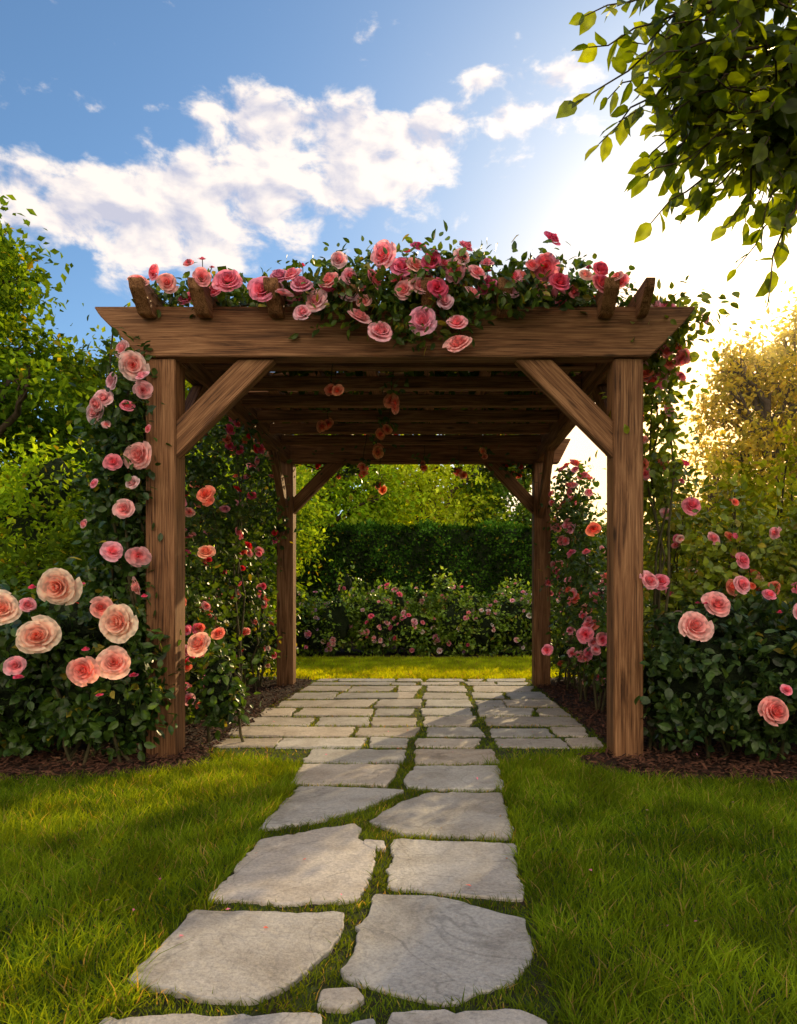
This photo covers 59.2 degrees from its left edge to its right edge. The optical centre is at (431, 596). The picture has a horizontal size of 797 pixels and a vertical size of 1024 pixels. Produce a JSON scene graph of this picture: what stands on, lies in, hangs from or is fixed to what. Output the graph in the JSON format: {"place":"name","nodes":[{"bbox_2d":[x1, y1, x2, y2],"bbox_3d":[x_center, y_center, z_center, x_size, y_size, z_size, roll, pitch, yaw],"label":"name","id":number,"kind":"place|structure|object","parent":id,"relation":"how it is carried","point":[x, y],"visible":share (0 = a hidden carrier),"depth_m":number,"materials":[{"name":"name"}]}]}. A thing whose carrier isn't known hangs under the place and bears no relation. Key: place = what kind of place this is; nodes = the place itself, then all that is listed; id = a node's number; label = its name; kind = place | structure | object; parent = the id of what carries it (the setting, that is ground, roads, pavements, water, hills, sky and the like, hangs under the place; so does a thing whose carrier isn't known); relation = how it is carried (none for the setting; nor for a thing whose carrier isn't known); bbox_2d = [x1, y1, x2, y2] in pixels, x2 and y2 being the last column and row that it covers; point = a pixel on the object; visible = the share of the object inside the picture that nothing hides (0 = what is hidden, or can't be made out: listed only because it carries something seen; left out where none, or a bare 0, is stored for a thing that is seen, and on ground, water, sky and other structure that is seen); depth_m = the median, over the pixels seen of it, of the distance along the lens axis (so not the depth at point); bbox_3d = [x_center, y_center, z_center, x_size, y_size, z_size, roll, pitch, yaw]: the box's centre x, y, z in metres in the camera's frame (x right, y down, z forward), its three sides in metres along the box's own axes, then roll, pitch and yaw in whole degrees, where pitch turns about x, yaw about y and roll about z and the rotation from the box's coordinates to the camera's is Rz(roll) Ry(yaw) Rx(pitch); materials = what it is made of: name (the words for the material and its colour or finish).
{"place":"outdoors","nodes":[
{"label":"outdoors","id":0,"kind":"place"},
{"bbox_2d":[99,678,602,1023],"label":"flagstone path","id":1,"kind":"structure","parent":0,"point":[431,948],"depth_m":2.61,"materials":[{"name":"grey stone"}]},
{"bbox_2d":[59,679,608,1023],"bbox_3d":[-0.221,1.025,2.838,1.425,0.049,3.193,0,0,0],"label":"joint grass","id":2,"kind":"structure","parent":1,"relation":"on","point":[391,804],"depth_m":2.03,"materials":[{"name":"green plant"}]},
{"bbox_2d":[197,677,606,761],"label":"joint grass","id":3,"kind":"structure","parent":1,"relation":"on","point":[476,723],"depth_m":5.56,"materials":[{"name":"green plant"}]},
{"bbox_2d":[0,658,796,1023],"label":"lawn ground","id":4,"kind":"structure","parent":0,"point":[606,954],"depth_m":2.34,"materials":[{"name":"green plant"}]},
{"bbox_2d":[0,240,73,485],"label":"deciduous tree","id":5,"kind":"object","parent":4,"relation":"on","point":[14,330],"visible":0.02,"depth_m":13.28,"materials":[{"name":"green plant"}]},
{"bbox_2d":[0,195,111,510],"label":"deciduous tree","id":6,"kind":"object","parent":4,"relation":"on","point":[20,367],"visible":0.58,"depth_m":10.82,"materials":[{"name":"green plant"}]},
{"bbox_2d":[0,677,310,779],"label":"mulch bed","id":7,"kind":"object","parent":4,"relation":"on","point":[111,764],"visible":0.12,"depth_m":4.62,"materials":[{"name":"brown soil"}]},
{"bbox_2d":[0,466,143,603],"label":"garden shrub","id":8,"kind":"object","parent":7,"relation":"on","point":[54,542],"visible":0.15,"depth_m":5.83,"materials":[{"name":"green plant"}]},
{"bbox_2d":[0,420,255,583],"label":"garden shrub","id":9,"kind":"object","parent":7,"relation":"on","point":[15,505],"visible":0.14,"depth_m":7.81,"materials":[{"name":"green plant"}]},
{"bbox_2d":[0,567,261,765],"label":"rose bush","id":10,"kind":"object","parent":7,"relation":"on","point":[72,671],"visible":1,"depth_m":4.21,"materials":[{"name":"green plant"}]},
{"bbox_2d":[0,551,302,723],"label":"rose bush","id":11,"kind":"object","parent":7,"relation":"on","point":[268,651],"visible":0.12,"depth_m":7.58,"materials":[{"name":"green plant"}]},
{"bbox_2d":[195,427,338,663],"bbox_3d":[-3.169,-0.801,10.874,3.482,3.813,2.538,0,0,0],"label":"garden shrub","id":12,"kind":"object","parent":4,"relation":"on","point":[305,545],"visible":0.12,"depth_m":10.98,"materials":[{"name":"green plant"}]},
{"bbox_2d":[296,434,437,530],"bbox_3d":[-3.507,-2.464,22.602,7.455,7.261,6.509,0,0,-22],"label":"deciduous tree","id":13,"kind":"object","parent":4,"relation":"on","point":[346,493],"visible":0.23,"depth_m":22.54,"materials":[{"name":"green plant"}]},
{"bbox_2d":[95,277,694,757],"bbox_3d":[-0.235,-0.434,6.390,3.843,3.069,4.278,0,0,0],"label":"wooden pergola","id":14,"kind":"object","parent":4,"relation":"on","point":[223,361],"visible":0.91,"depth_m":4.51,"materials":[{"name":"brown wood"}]},
{"bbox_2d":[54,315,202,755],"bbox_3d":[-2.081,-0.351,4.635,1.017,2.808,0.802,0,0,30],"label":"climbing rose","id":15,"kind":"object","parent":14,"relation":"attached to","point":[119,464],"visible":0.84,"depth_m":4.45,"materials":[{"name":"green plant"}]},
{"bbox_2d":[140,413,302,709],"bbox_3d":[-1.995,-0.418,6.419,1.152,2.944,4.193,0,0,-3],"label":"climbing rose","id":16,"kind":"object","parent":14,"relation":"attached to","point":[237,511],"visible":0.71,"depth_m":6.59,"materials":[{"name":"green plant"}]},
{"bbox_2d":[124,220,637,494],"bbox_3d":[-0.205,-1.827,6.299,3.989,1.361,4.663,0,0,0],"label":"climbing rose","id":17,"kind":"object","parent":14,"relation":"attached to","point":[541,280],"visible":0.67,"depth_m":4.32,"materials":[{"name":"pink plant"}]},
{"bbox_2d":[285,434,539,486],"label":"climbing rose","id":18,"kind":"object","parent":14,"relation":"attached to","point":[511,468],"visible":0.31,"depth_m":8.30,"materials":[{"name":"green plant"}]},
{"bbox_2d":[0,676,796,783],"bbox_3d":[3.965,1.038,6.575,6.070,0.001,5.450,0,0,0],"label":"mulch bed","id":19,"kind":"object","parent":4,"relation":"on","point":[655,757],"visible":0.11,"depth_m":4.54,"materials":[{"name":"brown wood"}]},
{"bbox_2d":[529,457,606,713],"bbox_3d":[1.521,-0.271,6.938,1.006,2.650,3.805,0,0,6],"label":"climbing rose","id":20,"kind":"object","parent":19,"relation":"on","point":[582,595],"visible":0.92,"depth_m":7.17,"materials":[{"name":"green plant"}]},
{"bbox_2d":[595,275,739,751],"bbox_3d":[1.590,-0.544,4.744,0.906,3.193,0.767,0,0,0],"label":"climbing rose","id":21,"kind":"object","parent":19,"relation":"on","point":[661,371],"visible":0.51,"depth_m":4.69,"materials":[{"name":"green plant"}]},
{"bbox_2d":[551,557,792,701],"bbox_3d":[2.693,0.330,7.494,2.819,1.485,3.390,0,0,0],"label":"rose bush","id":22,"kind":"object","parent":19,"relation":"on","point":[603,682],"visible":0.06,"depth_m":7.81,"materials":[{"name":"green plant"}]},
{"bbox_2d":[592,453,796,736],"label":"rose bush","id":23,"kind":"object","parent":19,"relation":"on","point":[742,546],"visible":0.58,"depth_m":5.09,"materials":[{"name":"green plant"}]},
{"bbox_2d":[634,570,796,761],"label":"rose bush","id":24,"kind":"object","parent":19,"relation":"on","point":[719,662],"visible":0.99,"depth_m":4.26,"materials":[{"name":"green plant"}]},
{"bbox_2d":[700,417,796,595],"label":"shrub","id":25,"kind":"object","parent":19,"relation":"on","point":[789,482],"visible":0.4,"depth_m":6.18,"materials":[{"name":"green plant"}]},
{"bbox_2d":[340,434,517,529],"bbox_3d":[-0.268,-2.468,25.180,7.469,7.287,7.066,0,0,0],"label":"deciduous tree","id":26,"kind":"object","parent":4,"relation":"on","point":[433,476],"visible":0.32,"depth_m":24.03,"materials":[{"name":"green plant"}]},
{"bbox_2d":[273,518,683,639],"bbox_3d":[-0.007,-0.374,16.582,18.505,3.023,1.760,0,0,0],"label":"clipped hedge","id":27,"kind":"object","parent":4,"relation":"on","point":[485,556],"visible":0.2,"depth_m":16.04,"materials":[{"name":"green plant"}]},
{"bbox_2d":[425,434,561,526],"bbox_3d":[2.379,-2.828,26.174,5.445,7.980,5.133,0,0,0],"label":"deciduous tree","id":28,"kind":"object","parent":4,"relation":"on","point":[524,516],"visible":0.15,"depth_m":25.07,"materials":[{"name":"green plant"}]},
{"bbox_2d":[556,0,796,308],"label":"overhanging tree","id":29,"kind":"object","parent":4,"relation":"on","point":[719,87],"visible":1,"depth_m":3.02,"materials":[{"name":"green plant"}]},
{"bbox_2d":[589,466,796,617],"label":"garden shrub","id":30,"kind":"object","parent":4,"relation":"on","point":[699,538],"visible":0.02,"depth_m":9.47,"materials":[{"name":"green plant"}]},
{"bbox_2d":[644,441,795,563],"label":"deciduous tree","id":31,"kind":"object","parent":4,"relation":"on","point":[710,501],"visible":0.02,"depth_m":13.75,"materials":[{"name":"green plant"}]},
{"bbox_2d":[662,326,796,517],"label":"deciduous tree","id":32,"kind":"object","parent":4,"relation":"on","point":[740,379],"visible":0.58,"depth_m":15.13,"materials":[{"name":"yellow plant"}]},
{"bbox_2d":[700,281,796,496],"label":"deciduous tree","id":33,"kind":"object","parent":4,"relation":"on","point":[785,333],"visible":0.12,"depth_m":16.67,"materials":[{"name":"yellow plant"}]},
{"bbox_2d":[0,0,796,523],"label":"sky","id":34,"kind":"structure","parent":0,"point":[244,136],"materials":[{"name":"blue"}]},
{"bbox_2d":[249,654,576,679],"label":"lawn grass","id":35,"kind":"structure","parent":0,"point":[414,667],"depth_m":9.95,"materials":[{"name":"green plant"}]},
{"bbox_2d":[296,642,553,658],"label":"flower bed soil","id":36,"kind":"structure","parent":0,"point":[341,653],"depth_m":12.46,"materials":[{"name":"brown soil"}]},
{"bbox_2d":[7,302,237,491],"bbox_3d":[-5.764,-2.192,13.156,4.296,6.738,3.932,0,0,-43],"label":"deciduous tree","id":37,"kind":"object","parent":36,"relation":"on","point":[91,372],"visible":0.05,"depth_m":12.49,"materials":[{"name":"green plant"}]},
{"bbox_2d":[185,392,312,535],"bbox_3d":[-4.336,-1.863,14.826,4.210,6.063,4.115,0,0,0],"label":"deciduous tree","id":38,"kind":"object","parent":36,"relation":"on","point":[310,473],"depth_m":14.18,"materials":[{"name":"green plant"}]},
{"bbox_2d":[267,559,401,655],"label":"flowering shrub","id":39,"kind":"object","parent":36,"relation":"on","point":[323,626],"visible":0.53,"depth_m":12.11,"materials":[{"name":"green plant"}]},
{"bbox_2d":[348,566,488,656],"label":"flowering shrub","id":40,"kind":"object","parent":36,"relation":"on","point":[419,616],"visible":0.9,"depth_m":12.18,"materials":[{"name":"green plant"}]},
{"bbox_2d":[425,573,570,655],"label":"flowering shrub","id":41,"kind":"object","parent":36,"relation":"on","point":[510,622],"visible":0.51,"depth_m":12.21,"materials":[{"name":"green plant"}]},
{"bbox_2d":[526,584,647,654],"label":"flowering shrub","id":42,"kind":"object","parent":36,"relation":"on","point":[555,624],"visible":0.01,"depth_m":11.97,"materials":[{"name":"green plant"}]}
]}

